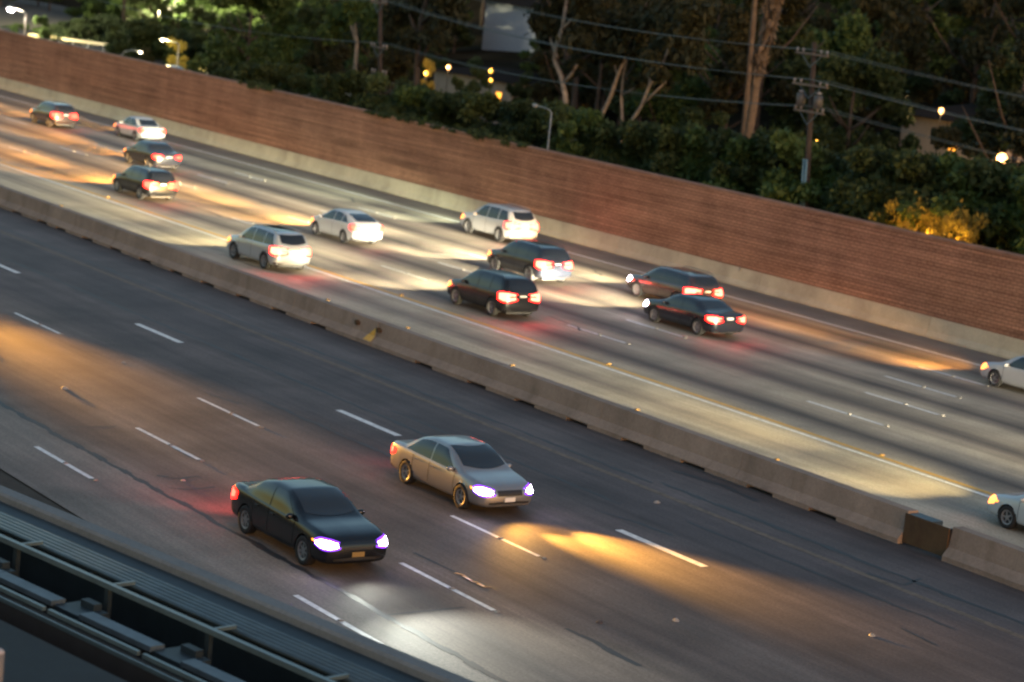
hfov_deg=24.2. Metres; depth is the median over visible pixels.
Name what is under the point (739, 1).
bushy tree
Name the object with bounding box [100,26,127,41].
shrub
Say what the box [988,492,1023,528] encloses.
sedan car
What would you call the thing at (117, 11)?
bushy tree
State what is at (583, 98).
bushy tree
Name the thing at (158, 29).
shrub
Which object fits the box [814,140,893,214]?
shrub
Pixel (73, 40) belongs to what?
guard rail
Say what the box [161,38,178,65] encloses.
street lamp
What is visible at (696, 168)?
shrub
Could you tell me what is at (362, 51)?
bushy tree
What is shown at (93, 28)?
shrub
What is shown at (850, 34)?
bushy tree
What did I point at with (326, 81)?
shrub
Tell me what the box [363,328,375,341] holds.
sprayed mark
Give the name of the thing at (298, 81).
shrub
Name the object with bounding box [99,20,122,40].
shrub
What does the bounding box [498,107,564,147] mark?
shrub
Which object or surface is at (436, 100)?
shrub
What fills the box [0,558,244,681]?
steel girder
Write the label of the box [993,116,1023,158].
bushy tree
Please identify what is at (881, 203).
shrub
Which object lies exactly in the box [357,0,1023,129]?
power wire
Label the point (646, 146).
shrub
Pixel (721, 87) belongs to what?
tall tree
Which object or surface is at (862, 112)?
bushy tree
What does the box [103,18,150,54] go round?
shrub
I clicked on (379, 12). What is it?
utility pole
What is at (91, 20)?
shrub
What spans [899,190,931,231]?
yellow bush
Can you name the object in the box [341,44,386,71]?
bushy tree
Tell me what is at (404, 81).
shrub
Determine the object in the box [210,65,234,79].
shrub
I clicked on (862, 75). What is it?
bushy tree
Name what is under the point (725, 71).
power wire
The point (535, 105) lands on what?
street lamp
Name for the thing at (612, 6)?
tall tree
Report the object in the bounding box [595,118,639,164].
shrub
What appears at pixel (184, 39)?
shrub
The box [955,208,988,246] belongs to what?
yellow bush
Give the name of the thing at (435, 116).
shrub
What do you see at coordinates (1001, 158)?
yard lamp
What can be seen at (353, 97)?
shrub
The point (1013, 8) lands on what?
tall tree
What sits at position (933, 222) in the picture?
yellow bush
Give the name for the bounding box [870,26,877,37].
bushy tree
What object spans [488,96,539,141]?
shrub
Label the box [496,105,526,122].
shrub
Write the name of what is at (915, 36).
bushy tree
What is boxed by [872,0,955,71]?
bushy tree
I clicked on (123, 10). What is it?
utility pole
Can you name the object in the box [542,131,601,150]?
shrub
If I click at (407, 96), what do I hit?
shrub
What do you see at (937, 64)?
bushy tree
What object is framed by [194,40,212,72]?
shrub
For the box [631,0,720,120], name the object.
eucalyptus tree
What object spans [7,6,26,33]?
street lamp
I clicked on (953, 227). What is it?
yellow bush
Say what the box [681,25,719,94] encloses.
bushy tree
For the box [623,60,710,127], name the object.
bushy tree
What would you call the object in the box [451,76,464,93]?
bushy tree
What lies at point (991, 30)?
tall tree
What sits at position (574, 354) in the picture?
yellow road marking
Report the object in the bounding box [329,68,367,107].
shrub
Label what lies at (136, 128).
sedan car
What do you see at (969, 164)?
shrub
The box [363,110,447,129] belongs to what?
ivy
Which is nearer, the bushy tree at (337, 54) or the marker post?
the marker post
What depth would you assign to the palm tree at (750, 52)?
146.09 m
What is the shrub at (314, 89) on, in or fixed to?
on the hillside
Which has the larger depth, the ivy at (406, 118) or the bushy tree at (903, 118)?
the bushy tree at (903, 118)
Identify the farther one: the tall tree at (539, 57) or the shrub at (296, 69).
the tall tree at (539, 57)
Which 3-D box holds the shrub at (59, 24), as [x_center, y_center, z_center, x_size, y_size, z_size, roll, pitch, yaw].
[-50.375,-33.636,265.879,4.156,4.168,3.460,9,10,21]
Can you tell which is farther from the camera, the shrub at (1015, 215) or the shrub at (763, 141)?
the shrub at (763, 141)
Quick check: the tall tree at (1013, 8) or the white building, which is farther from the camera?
the white building
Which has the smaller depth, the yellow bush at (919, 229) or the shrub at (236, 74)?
the yellow bush at (919, 229)
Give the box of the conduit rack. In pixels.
[0,512,395,681]
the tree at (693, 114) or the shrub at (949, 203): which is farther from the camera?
the tree at (693, 114)
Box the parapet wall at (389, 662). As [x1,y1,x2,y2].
[0,485,473,681]
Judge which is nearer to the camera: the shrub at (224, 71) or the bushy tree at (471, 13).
the shrub at (224, 71)
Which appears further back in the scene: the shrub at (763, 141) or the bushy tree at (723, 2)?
the bushy tree at (723, 2)
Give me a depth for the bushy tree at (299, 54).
187.59 m
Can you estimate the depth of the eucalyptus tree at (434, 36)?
164.22 m
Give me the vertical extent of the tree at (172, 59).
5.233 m
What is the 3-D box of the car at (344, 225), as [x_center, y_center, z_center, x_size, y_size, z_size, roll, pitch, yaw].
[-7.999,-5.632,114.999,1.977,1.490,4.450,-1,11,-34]
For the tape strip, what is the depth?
55.25 m
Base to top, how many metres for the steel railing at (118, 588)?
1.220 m
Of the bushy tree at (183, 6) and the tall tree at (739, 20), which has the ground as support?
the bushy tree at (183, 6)
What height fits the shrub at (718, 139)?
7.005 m
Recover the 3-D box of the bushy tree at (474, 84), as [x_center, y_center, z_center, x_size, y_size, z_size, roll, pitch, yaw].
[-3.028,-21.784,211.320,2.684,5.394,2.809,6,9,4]
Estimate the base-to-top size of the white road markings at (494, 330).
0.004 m
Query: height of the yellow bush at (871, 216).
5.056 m
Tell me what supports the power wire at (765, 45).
attached to the utility pole at (816, 101)
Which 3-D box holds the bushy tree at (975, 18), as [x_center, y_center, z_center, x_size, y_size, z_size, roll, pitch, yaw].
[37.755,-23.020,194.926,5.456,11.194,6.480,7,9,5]
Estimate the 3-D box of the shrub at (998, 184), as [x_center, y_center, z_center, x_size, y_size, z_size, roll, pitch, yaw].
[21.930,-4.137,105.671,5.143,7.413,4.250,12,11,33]
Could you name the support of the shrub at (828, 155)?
on the hillside
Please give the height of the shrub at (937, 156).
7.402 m
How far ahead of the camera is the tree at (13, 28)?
267.99 m
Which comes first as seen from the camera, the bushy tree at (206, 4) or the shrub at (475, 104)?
the shrub at (475, 104)
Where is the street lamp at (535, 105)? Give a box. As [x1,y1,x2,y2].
[532,104,551,149]
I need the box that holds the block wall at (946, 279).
[0,29,1023,339]
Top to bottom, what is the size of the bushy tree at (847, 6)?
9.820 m
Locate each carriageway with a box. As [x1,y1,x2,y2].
[0,89,1023,547]
[0,207,1023,681]
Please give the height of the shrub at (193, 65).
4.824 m
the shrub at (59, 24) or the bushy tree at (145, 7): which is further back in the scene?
the bushy tree at (145, 7)
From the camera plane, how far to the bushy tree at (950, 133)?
142.19 m
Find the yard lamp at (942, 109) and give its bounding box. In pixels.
[935,108,943,153]
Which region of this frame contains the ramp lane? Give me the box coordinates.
[0,405,500,681]
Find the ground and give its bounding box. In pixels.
[0,0,618,519]
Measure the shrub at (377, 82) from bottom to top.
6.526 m
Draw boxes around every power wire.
[100,0,1021,160]
[104,1,1023,159]
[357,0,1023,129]
[384,0,1023,131]
[386,0,1021,130]
[478,0,1023,97]
[486,0,1021,95]
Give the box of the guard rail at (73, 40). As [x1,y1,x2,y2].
[28,33,107,51]
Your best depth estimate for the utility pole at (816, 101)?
112.03 m
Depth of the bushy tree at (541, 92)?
216.49 m
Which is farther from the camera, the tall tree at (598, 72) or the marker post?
the tall tree at (598, 72)
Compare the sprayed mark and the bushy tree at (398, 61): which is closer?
the sprayed mark
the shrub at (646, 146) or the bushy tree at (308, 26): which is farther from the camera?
the bushy tree at (308, 26)
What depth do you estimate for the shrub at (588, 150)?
128.71 m
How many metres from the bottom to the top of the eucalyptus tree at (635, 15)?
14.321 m
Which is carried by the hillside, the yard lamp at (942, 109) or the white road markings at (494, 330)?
the yard lamp at (942, 109)
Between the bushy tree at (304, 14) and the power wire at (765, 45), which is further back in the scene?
the bushy tree at (304, 14)
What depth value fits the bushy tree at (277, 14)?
210.48 m
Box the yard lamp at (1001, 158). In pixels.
[997,153,1006,162]
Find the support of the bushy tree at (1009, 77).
on the hillside
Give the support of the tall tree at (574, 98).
on the hillside
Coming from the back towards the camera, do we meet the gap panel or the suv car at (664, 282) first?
the suv car at (664, 282)
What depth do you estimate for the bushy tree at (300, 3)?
298.13 m
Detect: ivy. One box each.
[237,79,283,91]
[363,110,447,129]
[445,126,530,147]
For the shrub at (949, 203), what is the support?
on the hillside
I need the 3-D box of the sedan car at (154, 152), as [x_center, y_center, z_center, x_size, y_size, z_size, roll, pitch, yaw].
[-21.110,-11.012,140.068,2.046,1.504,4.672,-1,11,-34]
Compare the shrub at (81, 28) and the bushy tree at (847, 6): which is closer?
the bushy tree at (847, 6)
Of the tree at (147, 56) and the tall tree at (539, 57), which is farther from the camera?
the tree at (147, 56)
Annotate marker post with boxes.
[0,648,4,681]
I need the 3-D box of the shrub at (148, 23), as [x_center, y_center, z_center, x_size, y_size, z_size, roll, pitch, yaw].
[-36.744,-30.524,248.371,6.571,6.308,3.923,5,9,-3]
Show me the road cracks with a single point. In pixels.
(366, 604)
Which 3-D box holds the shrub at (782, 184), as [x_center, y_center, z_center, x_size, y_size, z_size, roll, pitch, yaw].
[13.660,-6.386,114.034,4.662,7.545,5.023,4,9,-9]
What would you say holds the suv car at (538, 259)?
on the carriageway at (772, 363)
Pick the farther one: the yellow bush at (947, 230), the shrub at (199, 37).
the shrub at (199, 37)
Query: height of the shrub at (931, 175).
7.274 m
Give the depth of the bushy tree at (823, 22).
201.05 m
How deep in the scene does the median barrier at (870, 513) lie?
71.78 m
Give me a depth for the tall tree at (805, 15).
205.03 m
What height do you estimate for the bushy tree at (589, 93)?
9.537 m
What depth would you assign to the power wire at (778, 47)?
112.87 m
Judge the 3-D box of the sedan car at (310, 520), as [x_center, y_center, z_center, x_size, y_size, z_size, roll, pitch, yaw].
[-4.818,4.135,56.565,2.114,1.524,4.850,-1,11,-34]
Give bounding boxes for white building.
[482,0,549,51]
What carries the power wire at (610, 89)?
attached to the utility pole at (816, 101)
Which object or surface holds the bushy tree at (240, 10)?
on the hillside
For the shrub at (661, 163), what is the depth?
122.20 m
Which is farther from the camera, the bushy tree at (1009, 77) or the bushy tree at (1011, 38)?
the bushy tree at (1011, 38)
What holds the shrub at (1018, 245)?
on the hillside
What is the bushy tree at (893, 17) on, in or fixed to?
on the hillside
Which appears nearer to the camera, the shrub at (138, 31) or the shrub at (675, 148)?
the shrub at (675, 148)
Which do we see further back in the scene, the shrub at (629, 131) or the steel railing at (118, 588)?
the shrub at (629, 131)
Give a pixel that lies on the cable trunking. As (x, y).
(101, 654)
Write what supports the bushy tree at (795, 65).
on the hillside
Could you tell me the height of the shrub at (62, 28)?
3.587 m
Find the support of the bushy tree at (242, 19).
on the ground
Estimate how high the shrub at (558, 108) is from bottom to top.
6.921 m
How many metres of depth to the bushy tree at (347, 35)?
191.27 m
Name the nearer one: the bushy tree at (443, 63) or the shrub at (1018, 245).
the shrub at (1018, 245)
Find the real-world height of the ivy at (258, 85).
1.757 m
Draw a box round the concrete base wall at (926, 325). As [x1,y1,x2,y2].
[0,77,1023,358]
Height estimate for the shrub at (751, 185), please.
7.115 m
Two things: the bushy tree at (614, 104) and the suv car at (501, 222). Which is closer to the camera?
the suv car at (501, 222)
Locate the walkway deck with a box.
[0,620,126,681]
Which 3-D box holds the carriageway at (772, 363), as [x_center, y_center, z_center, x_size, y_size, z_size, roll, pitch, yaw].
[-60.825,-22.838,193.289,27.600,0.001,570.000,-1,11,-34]
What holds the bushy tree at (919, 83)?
on the hillside
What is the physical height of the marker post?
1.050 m
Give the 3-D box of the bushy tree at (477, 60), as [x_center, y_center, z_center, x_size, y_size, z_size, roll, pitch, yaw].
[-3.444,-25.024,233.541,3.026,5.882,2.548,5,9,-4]
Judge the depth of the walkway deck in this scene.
31.53 m
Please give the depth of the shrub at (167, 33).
243.14 m
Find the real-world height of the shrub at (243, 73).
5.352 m
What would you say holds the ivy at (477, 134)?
on the block wall at (946, 279)
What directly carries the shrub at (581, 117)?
on the hillside
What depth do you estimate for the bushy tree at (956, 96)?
180.64 m
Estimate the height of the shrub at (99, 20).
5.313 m
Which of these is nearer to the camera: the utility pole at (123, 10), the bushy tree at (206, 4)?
the utility pole at (123, 10)
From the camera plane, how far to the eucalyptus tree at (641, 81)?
145.02 m
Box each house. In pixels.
[434,66,590,109]
[899,103,1023,162]
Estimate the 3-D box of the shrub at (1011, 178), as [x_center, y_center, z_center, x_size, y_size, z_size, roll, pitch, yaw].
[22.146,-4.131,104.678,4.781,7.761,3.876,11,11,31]
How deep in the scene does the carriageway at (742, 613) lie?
62.93 m
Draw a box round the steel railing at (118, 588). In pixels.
[0,534,348,681]
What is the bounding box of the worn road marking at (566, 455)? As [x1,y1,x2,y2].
[0,231,1023,638]
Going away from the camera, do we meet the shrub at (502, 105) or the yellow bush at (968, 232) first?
the yellow bush at (968, 232)
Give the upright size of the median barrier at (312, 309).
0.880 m
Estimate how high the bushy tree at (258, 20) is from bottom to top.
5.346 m
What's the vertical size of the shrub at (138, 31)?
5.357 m
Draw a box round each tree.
[9,25,18,32]
[32,15,56,40]
[64,0,105,17]
[81,0,120,18]
[105,0,144,19]
[117,3,152,17]
[119,0,159,19]
[125,0,177,24]
[139,47,154,62]
[157,0,195,30]
[165,36,188,69]
[188,3,219,36]
[194,0,221,30]
[201,0,297,66]
[208,11,255,35]
[214,5,249,15]
[238,8,266,37]
[244,23,308,83]
[251,6,296,39]
[268,0,321,51]
[268,0,332,48]
[280,48,315,94]
[295,4,346,95]
[296,0,302,11]
[299,30,369,94]
[313,0,389,70]
[331,0,367,54]
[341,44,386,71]
[342,1,425,94]
[349,44,413,94]
[375,0,470,85]
[408,23,434,56]
[420,57,434,92]
[423,46,450,74]
[439,0,473,53]
[448,17,476,52]
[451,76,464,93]
[463,65,493,92]
[466,56,482,66]
[480,0,485,26]
[505,69,533,101]
[517,30,540,69]
[522,0,607,103]
[526,34,583,105]
[528,0,609,101]
[547,34,604,98]
[549,1,582,109]
[559,0,634,110]
[578,86,592,108]
[579,54,632,110]
[586,0,661,115]
[591,0,639,125]
[605,34,683,122]
[608,0,635,121]
[620,0,664,141]
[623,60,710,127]
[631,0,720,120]
[653,42,730,124]
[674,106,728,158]
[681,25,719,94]
[697,0,783,129]
[701,0,824,133]
[709,16,781,108]
[719,0,762,52]
[721,0,738,5]
[741,0,756,134]
[744,0,783,137]
[745,22,863,133]
[751,59,789,104]
[756,0,817,119]
[778,0,851,32]
[778,8,879,119]
[795,81,869,132]
[797,43,910,152]
[809,9,855,55]
[837,0,857,56]
[849,0,944,130]
[849,86,918,147]
[856,13,945,89]
[869,97,921,174]
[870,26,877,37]
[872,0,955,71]
[881,73,933,135]
[924,0,960,81]
[927,0,1014,103]
[929,124,974,158]
[938,87,966,105]
[941,2,1004,103]
[944,38,1023,158]
[962,26,1023,193]
[970,0,1023,43]
[987,0,1023,53]
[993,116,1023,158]
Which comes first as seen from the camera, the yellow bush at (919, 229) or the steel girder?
the steel girder
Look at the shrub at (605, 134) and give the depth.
127.11 m
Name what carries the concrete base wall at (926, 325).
on the ground
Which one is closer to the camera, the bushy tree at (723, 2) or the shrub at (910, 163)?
the shrub at (910, 163)
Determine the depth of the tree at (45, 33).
258.01 m
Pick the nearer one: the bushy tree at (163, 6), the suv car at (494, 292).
the suv car at (494, 292)
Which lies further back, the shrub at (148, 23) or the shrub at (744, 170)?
the shrub at (148, 23)
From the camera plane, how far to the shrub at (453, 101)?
140.75 m
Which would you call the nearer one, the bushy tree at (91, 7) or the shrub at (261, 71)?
the shrub at (261, 71)
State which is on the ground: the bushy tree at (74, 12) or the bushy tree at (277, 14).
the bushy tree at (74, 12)
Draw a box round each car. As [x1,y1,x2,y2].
[30,100,76,127]
[112,164,176,199]
[114,116,164,140]
[123,140,180,168]
[227,224,310,269]
[231,477,386,565]
[310,208,382,243]
[391,435,532,508]
[447,268,539,315]
[461,203,537,241]
[487,239,572,281]
[627,266,722,299]
[643,293,744,334]
[981,355,1023,388]
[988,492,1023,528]
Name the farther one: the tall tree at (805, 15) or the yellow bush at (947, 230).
the tall tree at (805, 15)
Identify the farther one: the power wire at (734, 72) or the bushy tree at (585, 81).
the bushy tree at (585, 81)
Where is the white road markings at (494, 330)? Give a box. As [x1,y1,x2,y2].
[0,96,990,643]
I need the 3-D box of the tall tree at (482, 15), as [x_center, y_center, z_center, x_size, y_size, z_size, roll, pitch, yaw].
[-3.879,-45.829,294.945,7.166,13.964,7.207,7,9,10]
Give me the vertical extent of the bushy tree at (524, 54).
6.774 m
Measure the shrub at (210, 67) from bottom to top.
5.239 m
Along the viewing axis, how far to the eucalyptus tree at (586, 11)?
145.10 m
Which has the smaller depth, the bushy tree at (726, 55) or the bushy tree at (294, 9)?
the bushy tree at (726, 55)
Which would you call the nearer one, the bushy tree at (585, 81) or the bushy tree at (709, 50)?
the bushy tree at (709, 50)
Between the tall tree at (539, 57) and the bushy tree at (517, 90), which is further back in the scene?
the bushy tree at (517, 90)
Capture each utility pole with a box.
[122,0,125,21]
[370,0,387,93]
[792,42,828,206]
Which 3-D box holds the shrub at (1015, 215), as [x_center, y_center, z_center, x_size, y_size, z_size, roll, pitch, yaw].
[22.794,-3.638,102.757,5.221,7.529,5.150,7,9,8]
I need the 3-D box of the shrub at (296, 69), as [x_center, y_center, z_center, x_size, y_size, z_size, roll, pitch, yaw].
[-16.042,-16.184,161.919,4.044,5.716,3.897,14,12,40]
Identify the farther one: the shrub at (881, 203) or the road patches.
the shrub at (881, 203)
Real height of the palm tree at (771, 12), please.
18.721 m
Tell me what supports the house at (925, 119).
on the hillside
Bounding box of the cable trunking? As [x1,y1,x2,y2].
[0,585,205,681]
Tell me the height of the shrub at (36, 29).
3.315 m
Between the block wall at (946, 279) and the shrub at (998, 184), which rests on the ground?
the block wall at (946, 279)
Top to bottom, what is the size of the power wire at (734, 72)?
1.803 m
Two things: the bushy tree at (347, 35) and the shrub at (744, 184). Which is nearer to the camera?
the shrub at (744, 184)
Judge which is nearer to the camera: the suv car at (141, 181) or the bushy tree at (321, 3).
the suv car at (141, 181)
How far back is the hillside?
263.01 m
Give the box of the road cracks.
[0,178,1023,681]
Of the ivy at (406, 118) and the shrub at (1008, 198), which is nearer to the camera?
the shrub at (1008, 198)
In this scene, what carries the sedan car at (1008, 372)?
on the carriageway at (772, 363)
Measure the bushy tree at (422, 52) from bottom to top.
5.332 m
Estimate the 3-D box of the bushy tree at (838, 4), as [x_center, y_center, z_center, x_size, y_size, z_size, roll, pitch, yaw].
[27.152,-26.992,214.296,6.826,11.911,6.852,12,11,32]
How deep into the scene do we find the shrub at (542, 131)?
136.07 m
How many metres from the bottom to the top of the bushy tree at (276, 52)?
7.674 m
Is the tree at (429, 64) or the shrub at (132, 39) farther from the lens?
the shrub at (132, 39)
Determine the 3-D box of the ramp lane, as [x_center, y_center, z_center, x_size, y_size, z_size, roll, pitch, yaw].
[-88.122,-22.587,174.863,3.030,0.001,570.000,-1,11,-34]
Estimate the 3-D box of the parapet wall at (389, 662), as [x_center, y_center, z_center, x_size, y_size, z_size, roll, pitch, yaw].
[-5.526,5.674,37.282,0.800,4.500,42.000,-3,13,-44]
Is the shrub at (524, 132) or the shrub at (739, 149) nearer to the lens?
the shrub at (739, 149)
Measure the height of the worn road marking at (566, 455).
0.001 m
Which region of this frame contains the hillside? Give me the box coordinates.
[35,0,1023,173]
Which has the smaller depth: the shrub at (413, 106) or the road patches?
the road patches
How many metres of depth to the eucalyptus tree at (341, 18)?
173.76 m
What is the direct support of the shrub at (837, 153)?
on the hillside
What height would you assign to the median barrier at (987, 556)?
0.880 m
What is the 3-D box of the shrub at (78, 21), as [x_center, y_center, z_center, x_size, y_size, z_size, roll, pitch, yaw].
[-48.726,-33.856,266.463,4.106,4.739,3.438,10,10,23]
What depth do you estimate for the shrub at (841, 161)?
113.65 m
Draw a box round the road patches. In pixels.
[671,461,941,556]
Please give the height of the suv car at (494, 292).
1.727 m
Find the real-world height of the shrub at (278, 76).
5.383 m
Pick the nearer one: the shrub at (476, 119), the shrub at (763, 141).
the shrub at (763, 141)
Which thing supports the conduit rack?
attached to the steel railing at (118, 588)
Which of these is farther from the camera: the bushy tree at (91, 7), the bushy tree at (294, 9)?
the bushy tree at (91, 7)
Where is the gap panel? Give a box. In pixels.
[902,513,952,555]
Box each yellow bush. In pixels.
[868,211,881,223]
[884,198,910,227]
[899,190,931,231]
[904,206,930,232]
[921,210,952,237]
[926,198,968,240]
[941,218,962,241]
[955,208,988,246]
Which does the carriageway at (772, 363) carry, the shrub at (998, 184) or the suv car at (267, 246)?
the suv car at (267, 246)
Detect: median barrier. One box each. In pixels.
[0,185,385,345]
[371,322,917,543]
[941,526,1023,590]
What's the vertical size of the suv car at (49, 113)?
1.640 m
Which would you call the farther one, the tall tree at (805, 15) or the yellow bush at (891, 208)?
the tall tree at (805, 15)
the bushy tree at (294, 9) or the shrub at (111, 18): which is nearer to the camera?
the shrub at (111, 18)
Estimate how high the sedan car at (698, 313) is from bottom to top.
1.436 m
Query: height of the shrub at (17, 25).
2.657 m
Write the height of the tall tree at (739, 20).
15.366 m
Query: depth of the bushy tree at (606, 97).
213.98 m
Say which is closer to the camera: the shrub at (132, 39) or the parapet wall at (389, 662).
the parapet wall at (389, 662)
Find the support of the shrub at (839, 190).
on the hillside
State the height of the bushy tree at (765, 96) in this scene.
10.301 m
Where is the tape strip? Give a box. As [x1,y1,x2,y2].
[456,573,483,585]
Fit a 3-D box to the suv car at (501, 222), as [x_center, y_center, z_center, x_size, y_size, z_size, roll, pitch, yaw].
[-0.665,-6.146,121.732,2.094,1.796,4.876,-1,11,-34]
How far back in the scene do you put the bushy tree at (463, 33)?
274.63 m
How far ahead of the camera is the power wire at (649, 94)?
121.14 m
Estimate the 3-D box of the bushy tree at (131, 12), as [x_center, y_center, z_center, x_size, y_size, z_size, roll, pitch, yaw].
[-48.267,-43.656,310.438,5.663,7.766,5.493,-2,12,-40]
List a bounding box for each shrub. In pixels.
[13,23,29,29]
[32,25,49,37]
[40,21,75,40]
[54,26,87,39]
[62,24,102,45]
[65,17,89,36]
[71,23,101,38]
[88,14,110,41]
[88,17,98,23]
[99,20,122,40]
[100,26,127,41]
[101,13,123,42]
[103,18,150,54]
[108,25,160,58]
[122,17,154,56]
[139,17,167,58]
[150,23,173,59]
[153,29,179,53]
[161,28,211,64]
[163,27,193,61]
[173,33,199,59]
[185,57,209,72]
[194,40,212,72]
[202,58,228,74]
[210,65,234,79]
[233,39,256,79]
[237,63,253,81]
[249,59,290,92]
[264,60,305,87]
[266,68,303,95]
[286,72,326,97]
[301,72,325,97]
[315,71,348,104]
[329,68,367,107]
[342,70,384,103]
[354,71,415,115]
[393,76,414,111]
[394,84,438,121]
[409,82,428,113]
[415,87,475,128]
[423,88,459,123]
[443,90,499,129]
[451,88,503,131]
[451,91,483,128]
[479,100,511,129]
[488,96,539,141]
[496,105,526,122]
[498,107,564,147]
[526,103,575,142]
[537,96,579,149]
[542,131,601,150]
[556,107,627,160]
[582,122,622,158]
[585,118,643,168]
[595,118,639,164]
[614,119,672,170]
[633,124,676,171]
[646,123,710,182]
[663,120,707,178]
[674,123,735,183]
[701,124,752,182]
[702,133,774,193]
[704,127,767,184]
[741,131,803,194]
[741,136,776,194]
[753,123,800,203]
[756,127,842,205]
[789,144,836,208]
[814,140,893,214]
[820,151,871,205]
[829,148,917,208]
[831,148,849,164]
[833,144,940,224]
[867,147,936,231]
[872,154,963,225]
[894,148,988,237]
[915,152,998,245]
[932,153,973,216]
[953,155,1021,251]
[969,163,1021,250]
[988,169,1023,248]
[994,196,1023,254]
[1005,164,1023,249]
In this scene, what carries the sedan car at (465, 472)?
on the carriageway at (742, 613)
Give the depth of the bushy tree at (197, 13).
280.94 m
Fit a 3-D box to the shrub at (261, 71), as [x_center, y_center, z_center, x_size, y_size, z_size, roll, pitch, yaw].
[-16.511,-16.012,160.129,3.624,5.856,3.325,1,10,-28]
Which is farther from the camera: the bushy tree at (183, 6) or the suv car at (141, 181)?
the bushy tree at (183, 6)
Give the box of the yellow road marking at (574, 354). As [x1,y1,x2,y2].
[0,162,993,494]
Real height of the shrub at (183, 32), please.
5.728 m
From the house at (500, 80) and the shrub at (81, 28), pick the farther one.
the shrub at (81, 28)
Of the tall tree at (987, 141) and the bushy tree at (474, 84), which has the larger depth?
the bushy tree at (474, 84)
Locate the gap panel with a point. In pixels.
(926, 533)

